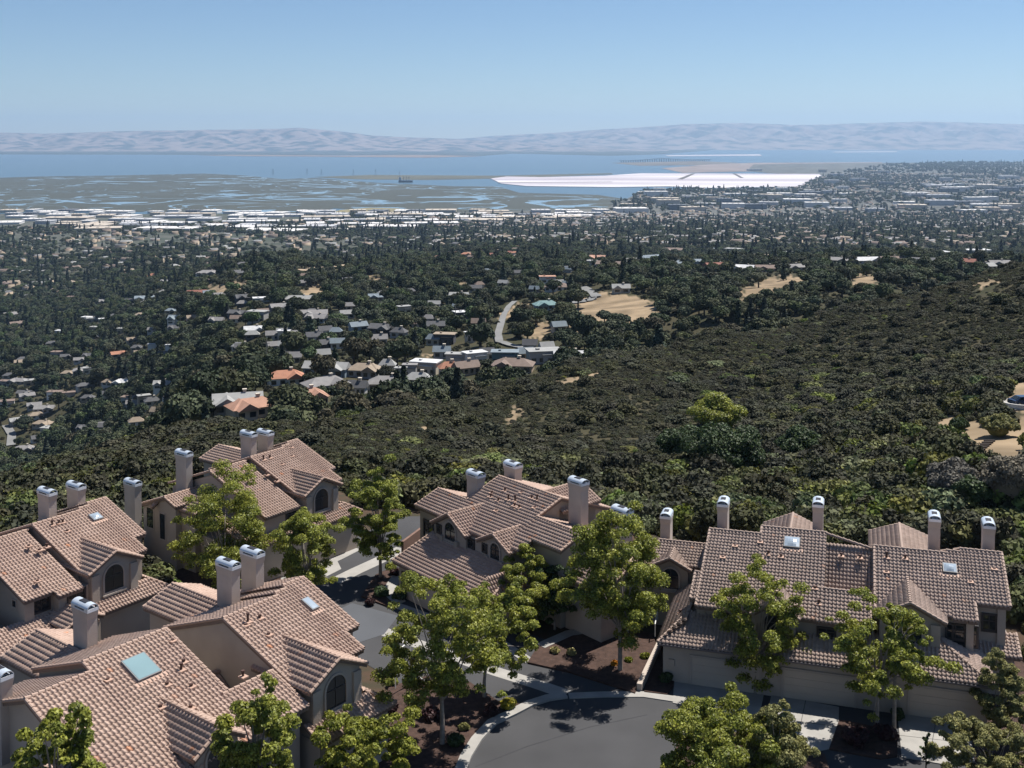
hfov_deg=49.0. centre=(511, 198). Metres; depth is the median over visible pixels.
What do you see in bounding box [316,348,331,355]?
valley house
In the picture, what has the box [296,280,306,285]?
valley house
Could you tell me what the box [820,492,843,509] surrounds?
shrub
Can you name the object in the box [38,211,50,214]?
warehouse
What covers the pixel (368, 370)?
valley house
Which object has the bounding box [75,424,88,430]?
valley house
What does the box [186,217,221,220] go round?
warehouse
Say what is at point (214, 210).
warehouse
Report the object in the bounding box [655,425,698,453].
hillside tree
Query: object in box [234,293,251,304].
valley house
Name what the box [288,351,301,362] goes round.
valley house
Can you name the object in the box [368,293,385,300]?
valley house
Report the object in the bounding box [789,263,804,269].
valley house
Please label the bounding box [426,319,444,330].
valley house
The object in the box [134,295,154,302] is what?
valley house
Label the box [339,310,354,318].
valley house
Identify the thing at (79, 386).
valley house
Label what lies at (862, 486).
shrub
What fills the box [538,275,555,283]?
valley house
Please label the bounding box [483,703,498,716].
shrub
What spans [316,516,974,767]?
street
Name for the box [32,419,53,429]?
valley house
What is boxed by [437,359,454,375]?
valley house
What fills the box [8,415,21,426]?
valley house
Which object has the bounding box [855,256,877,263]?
valley house
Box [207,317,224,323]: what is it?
valley house
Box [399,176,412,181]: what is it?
cargo ship
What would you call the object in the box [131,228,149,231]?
warehouse
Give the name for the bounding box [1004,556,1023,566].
shrub
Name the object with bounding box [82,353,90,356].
valley house
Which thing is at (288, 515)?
window
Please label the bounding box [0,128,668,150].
hills
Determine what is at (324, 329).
valley house
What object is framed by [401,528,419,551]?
courtyard wall
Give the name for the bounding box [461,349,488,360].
valley house
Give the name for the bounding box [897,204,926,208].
office block
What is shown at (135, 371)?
conifer
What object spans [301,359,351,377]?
valley house
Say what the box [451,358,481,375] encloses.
valley house
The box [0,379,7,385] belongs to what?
valley house
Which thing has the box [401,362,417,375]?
valley house
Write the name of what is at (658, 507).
shrub
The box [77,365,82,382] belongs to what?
conifer
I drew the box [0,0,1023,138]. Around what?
sky
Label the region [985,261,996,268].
valley house
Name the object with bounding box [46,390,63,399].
valley house
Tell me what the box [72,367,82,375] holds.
valley house
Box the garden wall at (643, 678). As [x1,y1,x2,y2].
[637,642,662,690]
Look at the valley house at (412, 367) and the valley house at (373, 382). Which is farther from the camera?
the valley house at (412, 367)
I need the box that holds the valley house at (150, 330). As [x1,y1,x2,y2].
[147,327,155,335]
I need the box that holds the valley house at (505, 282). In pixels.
[497,280,508,285]
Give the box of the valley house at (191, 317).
[185,314,196,321]
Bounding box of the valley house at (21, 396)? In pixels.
[18,391,35,401]
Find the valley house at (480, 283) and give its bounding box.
[475,281,484,287]
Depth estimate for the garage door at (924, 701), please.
77.41 m
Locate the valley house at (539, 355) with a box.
[524,347,560,364]
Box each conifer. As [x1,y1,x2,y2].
[1,395,8,416]
[33,375,42,390]
[42,440,49,453]
[51,378,58,389]
[70,330,74,340]
[70,402,77,423]
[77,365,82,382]
[85,429,94,443]
[96,389,102,398]
[102,331,107,339]
[113,356,123,378]
[118,418,124,427]
[122,362,130,377]
[126,395,131,409]
[128,402,134,409]
[132,364,138,376]
[133,352,140,362]
[136,405,143,418]
[142,373,151,393]
[149,360,155,373]
[159,375,164,397]
[161,320,166,333]
[163,386,170,401]
[200,402,210,419]
[224,261,228,270]
[252,249,256,261]
[252,264,256,280]
[279,302,290,327]
[280,345,288,369]
[289,307,296,328]
[303,316,314,334]
[332,347,339,361]
[353,329,358,337]
[388,277,393,286]
[394,272,401,286]
[399,365,408,382]
[410,330,421,356]
[421,281,426,292]
[422,319,426,343]
[448,367,464,398]
[475,288,479,296]
[477,313,485,323]
[500,263,506,279]
[567,275,573,289]
[619,268,628,283]
[637,246,642,260]
[658,253,663,261]
[660,268,664,278]
[721,293,725,316]
[733,250,737,263]
[734,300,741,323]
[743,312,749,326]
[748,299,755,320]
[758,296,767,319]
[781,307,787,317]
[789,280,794,290]
[841,256,846,277]
[958,260,964,280]
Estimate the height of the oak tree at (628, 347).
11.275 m
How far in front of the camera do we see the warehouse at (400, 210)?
4404.31 m
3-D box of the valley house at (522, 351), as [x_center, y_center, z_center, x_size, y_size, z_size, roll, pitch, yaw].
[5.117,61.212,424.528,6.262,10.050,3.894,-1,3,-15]
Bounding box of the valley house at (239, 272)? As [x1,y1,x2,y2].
[234,269,243,276]
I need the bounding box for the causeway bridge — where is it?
[619,158,710,161]
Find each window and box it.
[11,598,16,609]
[34,596,50,614]
[67,587,85,603]
[102,562,126,597]
[146,505,153,529]
[159,512,165,540]
[204,748,219,767]
[250,411,255,416]
[259,409,264,414]
[285,510,297,519]
[313,487,330,513]
[323,672,349,718]
[423,518,433,536]
[436,523,441,534]
[443,521,456,544]
[468,538,474,549]
[481,542,486,553]
[489,541,500,561]
[660,567,679,592]
[762,613,786,637]
[816,626,835,639]
[901,619,923,643]
[945,622,965,641]
[952,623,978,648]
[981,612,996,632]
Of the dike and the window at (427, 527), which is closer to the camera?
the window at (427, 527)
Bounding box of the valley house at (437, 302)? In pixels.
[428,300,440,305]
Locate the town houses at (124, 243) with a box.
[0,173,1023,295]
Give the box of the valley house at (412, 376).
[407,369,429,380]
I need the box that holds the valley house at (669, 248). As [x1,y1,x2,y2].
[665,247,682,250]
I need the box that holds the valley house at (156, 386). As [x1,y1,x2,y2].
[152,379,170,394]
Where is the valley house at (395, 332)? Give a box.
[389,325,408,337]
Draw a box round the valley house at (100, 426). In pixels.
[97,423,103,428]
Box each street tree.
[10,700,106,767]
[166,459,291,588]
[209,671,301,767]
[267,506,345,584]
[310,704,421,767]
[337,454,411,576]
[370,570,511,744]
[455,586,539,696]
[497,543,577,632]
[533,564,577,629]
[549,500,670,670]
[653,681,800,767]
[709,553,810,693]
[819,587,962,722]
[879,602,928,728]
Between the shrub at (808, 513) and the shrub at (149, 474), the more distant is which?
the shrub at (149, 474)
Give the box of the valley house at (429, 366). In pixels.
[409,358,442,375]
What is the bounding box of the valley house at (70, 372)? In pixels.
[60,370,72,377]
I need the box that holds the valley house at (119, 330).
[116,327,123,334]
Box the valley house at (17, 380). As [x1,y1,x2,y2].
[6,377,26,386]
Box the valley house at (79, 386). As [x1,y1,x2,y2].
[75,382,91,392]
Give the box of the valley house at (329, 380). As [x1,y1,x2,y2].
[300,372,350,394]
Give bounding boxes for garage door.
[406,583,438,610]
[449,603,476,626]
[689,654,761,693]
[781,667,856,707]
[907,683,987,723]
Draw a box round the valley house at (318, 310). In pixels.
[300,308,327,319]
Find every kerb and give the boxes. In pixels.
[395,603,529,662]
[455,692,567,767]
[568,691,740,713]
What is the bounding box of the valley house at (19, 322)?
[8,320,21,326]
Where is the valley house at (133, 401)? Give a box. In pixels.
[125,400,136,407]
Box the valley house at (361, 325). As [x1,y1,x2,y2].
[347,319,368,330]
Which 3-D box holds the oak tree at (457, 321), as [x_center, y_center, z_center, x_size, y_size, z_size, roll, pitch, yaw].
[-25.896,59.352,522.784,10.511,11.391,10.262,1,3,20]
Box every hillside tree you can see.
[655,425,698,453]
[680,421,765,468]
[685,391,747,427]
[773,424,824,452]
[976,454,1023,497]
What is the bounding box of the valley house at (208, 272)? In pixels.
[195,269,215,276]
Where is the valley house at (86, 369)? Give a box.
[82,366,91,374]
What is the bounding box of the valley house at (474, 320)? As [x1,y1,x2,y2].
[471,318,485,324]
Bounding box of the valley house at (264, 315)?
[246,309,269,324]
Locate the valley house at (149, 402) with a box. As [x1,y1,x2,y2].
[143,395,158,411]
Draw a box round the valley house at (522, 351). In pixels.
[517,347,531,358]
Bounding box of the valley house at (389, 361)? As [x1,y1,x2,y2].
[378,356,396,369]
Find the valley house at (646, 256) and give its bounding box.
[642,254,658,257]
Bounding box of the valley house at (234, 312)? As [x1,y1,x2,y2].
[227,308,246,319]
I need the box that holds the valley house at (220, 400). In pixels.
[212,388,263,416]
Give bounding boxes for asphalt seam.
[475,714,646,766]
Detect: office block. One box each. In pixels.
[613,207,648,212]
[644,191,667,196]
[651,197,678,201]
[656,199,679,205]
[668,204,685,209]
[679,206,705,210]
[706,197,718,201]
[716,198,732,202]
[721,203,744,208]
[723,193,747,196]
[745,203,766,208]
[747,169,761,170]
[759,201,777,205]
[766,192,792,195]
[768,194,782,199]
[783,198,811,202]
[794,193,817,195]
[798,191,821,194]
[804,202,829,206]
[821,190,835,193]
[824,180,838,183]
[826,207,852,209]
[831,198,846,202]
[836,186,848,188]
[849,178,866,180]
[856,185,869,188]
[865,208,884,211]
[880,182,893,185]
[893,201,914,203]
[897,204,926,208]
[902,192,929,195]
[911,194,924,196]
[924,185,949,187]
[924,199,955,205]
[925,194,952,198]
[938,188,958,191]
[939,177,952,181]
[940,186,969,191]
[942,183,964,185]
[956,200,985,204]
[958,209,987,212]
[963,197,988,202]
[969,204,991,207]
[975,184,996,188]
[975,206,1000,211]
[979,196,998,201]
[985,189,999,192]
[989,203,1021,207]
[993,185,1007,187]
[993,209,1015,212]
[995,187,1018,190]
[998,176,1019,178]
[998,205,1012,209]
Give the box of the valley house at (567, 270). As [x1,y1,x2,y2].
[564,266,571,272]
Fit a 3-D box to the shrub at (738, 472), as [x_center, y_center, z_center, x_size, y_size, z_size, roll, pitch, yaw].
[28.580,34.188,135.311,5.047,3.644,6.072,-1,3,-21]
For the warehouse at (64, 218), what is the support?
on the terrain
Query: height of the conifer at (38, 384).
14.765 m
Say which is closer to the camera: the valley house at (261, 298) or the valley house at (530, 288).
the valley house at (530, 288)
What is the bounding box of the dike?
[498,182,529,182]
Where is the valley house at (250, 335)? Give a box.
[245,330,259,341]
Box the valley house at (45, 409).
[33,404,55,413]
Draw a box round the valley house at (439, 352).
[432,343,450,358]
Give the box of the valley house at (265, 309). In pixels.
[256,308,271,312]
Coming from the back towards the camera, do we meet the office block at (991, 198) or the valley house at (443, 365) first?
the office block at (991, 198)
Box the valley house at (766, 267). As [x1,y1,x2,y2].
[754,264,776,271]
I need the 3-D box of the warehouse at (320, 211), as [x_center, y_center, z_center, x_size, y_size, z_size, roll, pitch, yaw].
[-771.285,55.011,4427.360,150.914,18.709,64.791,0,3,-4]
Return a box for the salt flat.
[663,162,881,172]
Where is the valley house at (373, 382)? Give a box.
[368,373,393,390]
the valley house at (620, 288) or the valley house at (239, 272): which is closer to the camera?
the valley house at (620, 288)
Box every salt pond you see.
[491,173,820,187]
[666,154,761,155]
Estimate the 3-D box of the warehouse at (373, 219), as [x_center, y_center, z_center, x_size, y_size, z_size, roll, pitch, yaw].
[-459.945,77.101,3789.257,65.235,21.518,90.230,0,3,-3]
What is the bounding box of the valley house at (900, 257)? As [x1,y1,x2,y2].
[877,255,904,260]
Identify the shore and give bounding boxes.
[0,150,705,155]
[209,155,468,157]
[618,161,730,165]
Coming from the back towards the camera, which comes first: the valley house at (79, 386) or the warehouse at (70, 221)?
the warehouse at (70, 221)
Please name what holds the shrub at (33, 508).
on the terrain
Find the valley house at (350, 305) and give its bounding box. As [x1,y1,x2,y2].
[345,302,357,309]
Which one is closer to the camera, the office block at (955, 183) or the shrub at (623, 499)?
the shrub at (623, 499)
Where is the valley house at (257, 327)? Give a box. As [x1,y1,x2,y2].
[243,324,262,338]
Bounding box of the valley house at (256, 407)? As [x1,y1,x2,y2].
[223,393,273,420]
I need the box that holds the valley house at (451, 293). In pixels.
[449,291,469,294]
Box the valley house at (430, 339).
[425,334,439,344]
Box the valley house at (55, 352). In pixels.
[50,350,65,356]
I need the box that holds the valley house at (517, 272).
[512,270,520,275]
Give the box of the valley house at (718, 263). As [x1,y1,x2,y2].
[702,261,722,266]
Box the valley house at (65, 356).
[60,354,72,358]
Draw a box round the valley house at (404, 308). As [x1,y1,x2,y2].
[397,305,410,311]
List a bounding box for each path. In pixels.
[385,575,404,602]
[537,629,582,647]
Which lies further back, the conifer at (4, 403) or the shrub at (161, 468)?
the conifer at (4, 403)
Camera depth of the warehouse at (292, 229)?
3046.76 m
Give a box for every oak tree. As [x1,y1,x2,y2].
[49,448,60,454]
[59,441,79,451]
[60,431,76,445]
[61,446,76,453]
[76,427,91,431]
[84,432,109,442]
[85,436,104,447]
[94,437,115,446]
[101,400,124,413]
[111,427,127,435]
[112,409,136,422]
[124,426,136,435]
[135,417,148,432]
[144,411,176,427]
[155,402,163,412]
[159,384,176,397]
[163,366,177,372]
[166,358,177,367]
[168,369,184,379]
[169,379,194,395]
[170,370,186,379]
[171,375,182,384]
[174,365,187,370]
[176,345,197,357]
[176,355,189,365]
[185,352,202,364]
[185,368,230,399]
[191,355,212,370]
[196,336,213,344]
[199,354,219,366]
[200,360,221,370]
[202,340,224,352]
[203,351,224,356]
[207,349,226,353]
[212,332,220,338]
[213,354,239,367]
[220,327,237,337]
[228,353,262,368]
[231,371,258,391]
[233,341,262,355]
[235,358,264,370]
[238,363,259,391]
[244,352,268,356]
[248,366,273,390]
[260,353,291,372]
[261,346,272,350]
[263,348,279,352]
[265,314,283,326]
[266,382,313,407]
[269,409,302,420]
[275,351,294,364]
[278,330,307,351]
[295,395,327,417]
[309,353,335,374]
[317,407,335,418]
[329,386,349,395]
[331,379,353,393]
[332,391,371,411]
[334,405,367,416]
[341,335,368,364]
[345,330,368,338]
[360,349,371,359]
[364,338,384,363]
[367,378,412,400]
[371,402,381,408]
[373,388,419,405]
[383,339,411,365]
[389,310,409,320]
[391,312,413,327]
[399,334,422,355]
[400,337,417,362]
[403,379,412,384]
[408,374,446,393]
[417,388,450,402]
[439,369,465,386]
[439,377,450,394]
[442,366,460,372]
[445,314,465,335]
[450,378,479,385]
[450,379,481,395]
[465,322,494,347]
[471,303,492,317]
[474,365,500,381]
[479,378,502,388]
[494,364,527,379]
[510,308,535,321]
[514,303,534,309]
[545,314,564,324]
[548,354,575,369]
[552,346,583,359]
[553,328,575,346]
[558,307,578,327]
[558,333,581,342]
[563,311,581,326]
[565,336,586,349]
[568,288,589,307]
[571,313,596,337]
[582,334,603,347]
[582,347,601,357]
[587,326,609,337]
[599,333,625,347]
[599,345,616,350]
[604,329,624,339]
[606,313,630,321]
[616,343,636,351]
[624,321,646,336]
[639,329,665,346]
[642,316,665,329]
[656,284,678,294]
[657,288,673,307]
[663,331,673,343]
[666,289,686,309]
[671,317,694,331]
[690,276,713,287]
[692,294,710,315]
[701,276,718,286]
[702,297,724,318]
[722,322,740,331]
[740,322,756,331]
[750,317,779,329]
[770,299,788,316]
[798,302,823,316]
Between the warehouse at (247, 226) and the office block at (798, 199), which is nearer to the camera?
the warehouse at (247, 226)
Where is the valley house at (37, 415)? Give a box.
[28,411,44,420]
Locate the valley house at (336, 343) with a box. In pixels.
[329,338,344,349]
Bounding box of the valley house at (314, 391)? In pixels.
[308,384,329,401]
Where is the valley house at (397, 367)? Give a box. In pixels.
[394,366,407,371]
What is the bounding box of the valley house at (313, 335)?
[305,330,322,340]
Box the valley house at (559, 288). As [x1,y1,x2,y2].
[544,281,566,292]
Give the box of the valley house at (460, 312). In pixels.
[452,310,467,318]
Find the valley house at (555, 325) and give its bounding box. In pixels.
[549,321,567,332]
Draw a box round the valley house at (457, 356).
[444,351,464,361]
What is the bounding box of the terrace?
[1003,398,1023,410]
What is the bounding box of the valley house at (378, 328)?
[368,322,394,334]
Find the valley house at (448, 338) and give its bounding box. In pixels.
[433,332,456,344]
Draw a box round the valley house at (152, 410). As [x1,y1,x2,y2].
[149,406,155,414]
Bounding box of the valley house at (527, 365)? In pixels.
[491,355,535,372]
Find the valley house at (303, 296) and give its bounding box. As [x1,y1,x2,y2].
[285,294,312,302]
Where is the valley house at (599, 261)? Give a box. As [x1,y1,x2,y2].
[595,260,620,265]
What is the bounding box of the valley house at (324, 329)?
[317,325,331,332]
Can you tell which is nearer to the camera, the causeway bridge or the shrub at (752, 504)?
the shrub at (752, 504)
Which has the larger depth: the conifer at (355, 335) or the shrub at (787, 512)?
the conifer at (355, 335)
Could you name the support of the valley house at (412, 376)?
on the terrain
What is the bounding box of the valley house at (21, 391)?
[16,389,33,397]
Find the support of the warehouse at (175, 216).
on the terrain
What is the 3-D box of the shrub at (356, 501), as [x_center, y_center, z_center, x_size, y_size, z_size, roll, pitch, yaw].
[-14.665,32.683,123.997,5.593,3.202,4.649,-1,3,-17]
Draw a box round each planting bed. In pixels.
[177,568,280,589]
[361,570,398,607]
[378,676,518,767]
[528,630,655,692]
[644,647,673,694]
[676,732,828,767]
[829,720,896,759]
[970,657,1023,766]
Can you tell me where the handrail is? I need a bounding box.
[654,609,657,635]
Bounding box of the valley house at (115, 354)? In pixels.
[109,350,124,358]
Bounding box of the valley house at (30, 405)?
[26,401,41,411]
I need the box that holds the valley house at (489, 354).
[479,347,494,358]
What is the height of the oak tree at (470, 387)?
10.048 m
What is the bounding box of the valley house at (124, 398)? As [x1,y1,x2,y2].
[120,395,135,406]
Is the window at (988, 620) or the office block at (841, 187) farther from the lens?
the office block at (841, 187)
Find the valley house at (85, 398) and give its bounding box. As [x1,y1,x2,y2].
[80,394,95,402]
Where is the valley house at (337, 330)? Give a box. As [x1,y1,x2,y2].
[329,327,342,335]
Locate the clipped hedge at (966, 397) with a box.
[961,394,988,400]
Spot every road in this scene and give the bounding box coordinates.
[2,424,15,445]
[495,301,522,346]
[572,296,596,302]
[581,286,601,296]
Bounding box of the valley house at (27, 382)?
[23,378,34,386]
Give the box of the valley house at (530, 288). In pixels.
[528,285,539,292]
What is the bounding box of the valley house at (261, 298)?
[252,296,269,303]
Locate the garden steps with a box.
[980,440,994,449]
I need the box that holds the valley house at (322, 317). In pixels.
[304,312,327,322]
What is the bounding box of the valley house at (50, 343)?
[45,341,54,345]
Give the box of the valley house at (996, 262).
[987,259,1009,265]
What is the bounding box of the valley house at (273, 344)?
[267,340,280,348]
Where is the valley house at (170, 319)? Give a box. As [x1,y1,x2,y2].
[166,314,180,329]
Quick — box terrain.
[0,213,1023,692]
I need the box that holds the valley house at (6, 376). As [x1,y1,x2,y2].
[2,373,12,378]
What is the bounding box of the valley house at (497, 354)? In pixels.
[490,349,518,360]
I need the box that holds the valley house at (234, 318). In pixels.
[229,315,241,322]
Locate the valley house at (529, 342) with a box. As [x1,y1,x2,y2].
[522,339,537,346]
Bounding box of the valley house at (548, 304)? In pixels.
[532,298,555,310]
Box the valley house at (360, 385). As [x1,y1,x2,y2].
[348,377,368,393]
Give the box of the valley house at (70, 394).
[61,390,75,400]
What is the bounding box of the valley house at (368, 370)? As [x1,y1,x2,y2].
[347,360,380,378]
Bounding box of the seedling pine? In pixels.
[918,732,934,767]
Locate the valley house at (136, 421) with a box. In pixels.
[127,416,143,425]
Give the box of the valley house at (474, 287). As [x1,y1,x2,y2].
[469,285,481,292]
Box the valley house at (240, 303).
[236,300,247,307]
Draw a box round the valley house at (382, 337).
[371,332,387,342]
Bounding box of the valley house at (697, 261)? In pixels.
[677,259,702,265]
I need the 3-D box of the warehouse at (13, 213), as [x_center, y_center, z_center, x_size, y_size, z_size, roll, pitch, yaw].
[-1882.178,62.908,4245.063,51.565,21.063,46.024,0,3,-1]
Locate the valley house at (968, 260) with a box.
[963,257,976,264]
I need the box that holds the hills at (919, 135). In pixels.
[462,121,1023,149]
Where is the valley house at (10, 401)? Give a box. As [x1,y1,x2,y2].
[0,399,14,406]
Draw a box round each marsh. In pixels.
[0,174,622,212]
[322,173,611,179]
[336,208,398,212]
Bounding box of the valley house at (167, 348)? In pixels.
[164,344,169,350]
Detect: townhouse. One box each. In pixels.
[0,480,168,672]
[0,545,396,767]
[123,428,362,581]
[391,459,652,641]
[648,495,1021,723]
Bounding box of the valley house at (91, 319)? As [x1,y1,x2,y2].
[86,317,97,322]
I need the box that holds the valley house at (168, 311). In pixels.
[165,308,175,314]
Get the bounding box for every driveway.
[281,557,340,578]
[342,603,397,641]
[673,682,763,714]
[769,695,838,750]
[898,714,974,763]
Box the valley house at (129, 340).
[125,337,137,344]
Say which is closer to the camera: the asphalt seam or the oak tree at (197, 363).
the asphalt seam
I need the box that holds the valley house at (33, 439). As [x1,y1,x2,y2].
[30,435,36,443]
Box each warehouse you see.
[0,209,23,212]
[0,220,24,224]
[5,212,22,215]
[5,215,36,217]
[21,218,45,220]
[23,212,38,214]
[25,209,42,211]
[35,219,59,223]
[36,210,57,212]
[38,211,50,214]
[43,216,94,220]
[45,213,70,216]
[54,223,81,226]
[56,209,79,212]
[56,221,81,222]
[71,213,85,215]
[72,223,113,227]
[74,209,103,211]
[74,226,121,232]
[80,219,97,222]
[89,213,130,214]
[89,221,117,222]
[96,214,115,217]
[104,210,134,212]
[108,217,163,221]
[113,214,142,217]
[117,223,169,226]
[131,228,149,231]
[136,226,200,231]
[147,210,163,212]
[147,221,196,225]
[150,212,164,215]
[155,214,202,217]
[167,209,180,211]
[167,212,215,215]
[185,209,200,211]
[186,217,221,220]
[200,209,221,212]
[205,223,227,227]
[222,220,240,224]
[223,211,240,213]
[227,214,242,217]
[228,218,267,219]
[230,225,261,227]
[236,212,264,215]
[238,223,255,224]
[240,227,307,233]
[241,210,261,211]
[241,219,279,223]
[246,214,284,217]
[247,215,258,217]
[257,224,277,226]
[265,211,290,213]
[284,214,303,216]
[296,210,335,213]
[299,211,318,214]
[299,224,338,227]
[301,215,350,219]
[303,218,319,222]
[306,221,325,223]
[309,212,341,213]
[324,219,343,222]
[330,213,349,214]
[337,222,381,224]
[344,218,364,221]
[350,209,365,212]
[354,213,365,216]
[363,224,417,227]
[365,213,377,216]
[365,217,385,221]
[368,209,388,212]
[376,216,423,218]
[379,213,399,215]
[391,218,415,221]
[394,209,407,212]
[401,213,422,215]
[404,222,427,223]
[406,209,425,212]
[423,218,438,221]
[425,209,456,212]
[426,214,458,216]
[433,221,458,224]
[455,215,472,217]
[465,218,505,222]
[469,209,486,211]
[471,212,513,214]
[478,210,508,211]
[495,216,524,219]
[518,213,535,215]
[531,209,550,212]
[540,213,557,215]
[542,216,558,219]
[552,215,582,218]
[555,209,578,211]
[556,214,591,216]
[566,211,583,213]
[584,212,600,214]
[592,208,609,212]
[603,211,617,214]
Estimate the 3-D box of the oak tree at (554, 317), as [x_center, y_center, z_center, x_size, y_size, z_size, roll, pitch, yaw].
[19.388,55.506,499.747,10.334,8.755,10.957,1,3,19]
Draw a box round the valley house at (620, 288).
[611,282,630,293]
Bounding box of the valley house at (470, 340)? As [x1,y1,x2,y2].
[463,331,475,342]
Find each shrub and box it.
[0,487,14,497]
[0,490,37,510]
[0,507,12,516]
[0,509,36,531]
[0,514,15,529]
[1,485,21,489]
[2,512,37,531]
[3,487,34,497]
[5,499,30,513]
[16,509,36,518]
[22,479,44,488]
[23,467,54,484]
[31,503,37,511]
[34,476,60,494]
[35,498,65,508]
[36,475,65,494]
[53,485,66,496]
[63,470,92,482]
[76,471,110,488]
[78,473,110,491]
[88,463,115,480]
[94,469,114,480]
[106,461,117,467]
[110,451,148,469]
[110,498,124,505]
[111,464,134,479]
[115,460,154,481]
[118,483,145,496]
[119,484,163,508]
[133,470,160,482]
[136,461,160,475]
[142,554,163,566]
[142,561,175,577]
[149,458,175,474]
[154,575,175,583]
[174,452,203,479]
[350,475,372,480]
[352,475,386,505]
[353,481,404,506]
[364,598,375,605]
[374,585,388,596]
[384,480,405,502]
[387,474,411,479]
[388,703,398,714]
[390,567,398,575]
[390,677,398,685]
[391,590,406,599]
[401,477,440,507]
[404,479,450,505]
[421,704,439,721]
[446,472,466,492]
[447,732,464,746]
[458,722,469,730]
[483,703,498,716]
[500,697,516,709]
[545,468,574,483]
[547,482,558,486]
[550,646,559,653]
[566,647,576,655]
[569,455,601,475]
[589,484,610,493]
[598,487,625,498]
[601,489,625,505]
[604,481,630,488]
[608,491,656,520]
[610,659,617,665]
[618,464,640,478]
[621,481,650,496]
[624,656,632,662]
[632,477,663,497]
[640,652,649,658]
[649,493,680,506]
[651,499,661,515]
[656,501,681,527]
[658,672,672,682]
[665,487,691,503]
[671,503,697,539]
[677,485,697,497]
[681,498,699,506]
[683,505,716,526]
[684,468,715,482]
[684,508,730,540]
[688,484,715,499]
[690,497,716,515]
[708,489,734,501]
[710,499,737,504]
[725,491,757,502]
[728,466,760,477]
[729,499,765,510]
[729,501,760,510]
[729,507,765,531]
[736,482,766,497]
[738,472,764,483]
[742,698,820,767]
[749,504,785,515]
[751,496,786,510]
[753,470,790,486]
[755,510,771,519]
[756,513,781,531]
[763,482,789,491]
[766,466,788,475]
[766,484,794,502]
[773,509,793,515]
[777,487,799,501]
[780,465,801,473]
[784,488,813,500]
[789,481,814,492]
[789,495,813,512]
[794,504,841,523]
[795,455,827,478]
[799,507,827,523]
[803,463,840,480]
[808,464,839,478]
[813,477,849,495]
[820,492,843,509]
[823,520,847,543]
[828,519,858,545]
[831,472,848,482]
[831,480,873,496]
[836,455,872,471]
[838,504,868,519]
[839,518,859,537]
[841,725,869,749]
[842,509,862,520]
[843,493,881,511]
[844,514,893,545]
[850,488,892,508]
[854,502,890,522]
[865,474,887,489]
[867,507,906,522]
[872,723,899,740]
[873,508,908,525]
[878,485,912,498]
[882,472,910,487]
[886,493,918,513]
[890,707,904,720]
[891,445,918,456]
[894,481,912,490]
[901,475,925,488]
[903,485,932,511]
[903,511,940,534]
[906,470,936,493]
[909,503,927,513]
[915,451,959,472]
[918,487,971,511]
[919,483,947,492]
[922,710,1023,767]
[925,441,966,457]
[925,456,978,488]
[929,428,962,437]
[935,433,969,448]
[940,509,974,541]
[946,474,992,502]
[948,417,969,429]
[952,509,981,542]
[956,439,983,456]
[960,452,987,464]
[965,492,984,507]
[967,456,986,471]
[969,647,1023,737]
[970,506,990,516]
[970,514,1020,551]
[978,413,1020,436]
[980,505,1023,528]
[990,488,1023,511]
[998,537,1023,556]
[999,494,1023,510]
[1004,506,1023,518]
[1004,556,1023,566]
[1005,562,1023,583]
[1006,584,1023,624]
[1010,547,1023,565]
[1010,575,1023,585]
[1016,521,1023,537]
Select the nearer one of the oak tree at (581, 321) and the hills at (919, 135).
the oak tree at (581, 321)
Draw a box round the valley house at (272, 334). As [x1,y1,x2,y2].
[265,330,276,339]
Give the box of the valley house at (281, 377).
[267,366,304,385]
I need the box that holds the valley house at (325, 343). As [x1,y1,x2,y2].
[318,337,330,348]
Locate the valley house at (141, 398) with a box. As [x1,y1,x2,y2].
[136,393,150,404]
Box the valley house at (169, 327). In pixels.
[167,325,178,330]
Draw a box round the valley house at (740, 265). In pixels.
[733,264,754,271]
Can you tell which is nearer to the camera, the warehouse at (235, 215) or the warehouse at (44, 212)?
the warehouse at (235, 215)
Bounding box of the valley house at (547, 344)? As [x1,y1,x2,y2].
[537,341,554,346]
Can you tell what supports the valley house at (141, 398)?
on the terrain
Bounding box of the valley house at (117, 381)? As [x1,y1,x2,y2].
[112,377,127,384]
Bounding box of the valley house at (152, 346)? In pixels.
[147,343,156,350]
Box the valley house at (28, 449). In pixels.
[15,443,34,453]
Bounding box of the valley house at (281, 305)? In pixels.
[268,301,285,311]
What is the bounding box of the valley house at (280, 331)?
[277,329,290,340]
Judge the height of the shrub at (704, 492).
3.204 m
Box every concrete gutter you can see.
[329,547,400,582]
[335,548,358,560]
[382,629,570,693]
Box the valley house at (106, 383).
[101,379,114,388]
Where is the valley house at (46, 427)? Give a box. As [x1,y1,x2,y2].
[39,425,49,431]
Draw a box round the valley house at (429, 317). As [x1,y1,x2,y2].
[424,314,434,320]
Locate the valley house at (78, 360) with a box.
[73,357,83,364]
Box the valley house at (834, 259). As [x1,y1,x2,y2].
[831,256,848,262]
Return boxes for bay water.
[0,150,1023,213]
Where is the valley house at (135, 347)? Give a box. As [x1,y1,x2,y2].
[130,345,141,353]

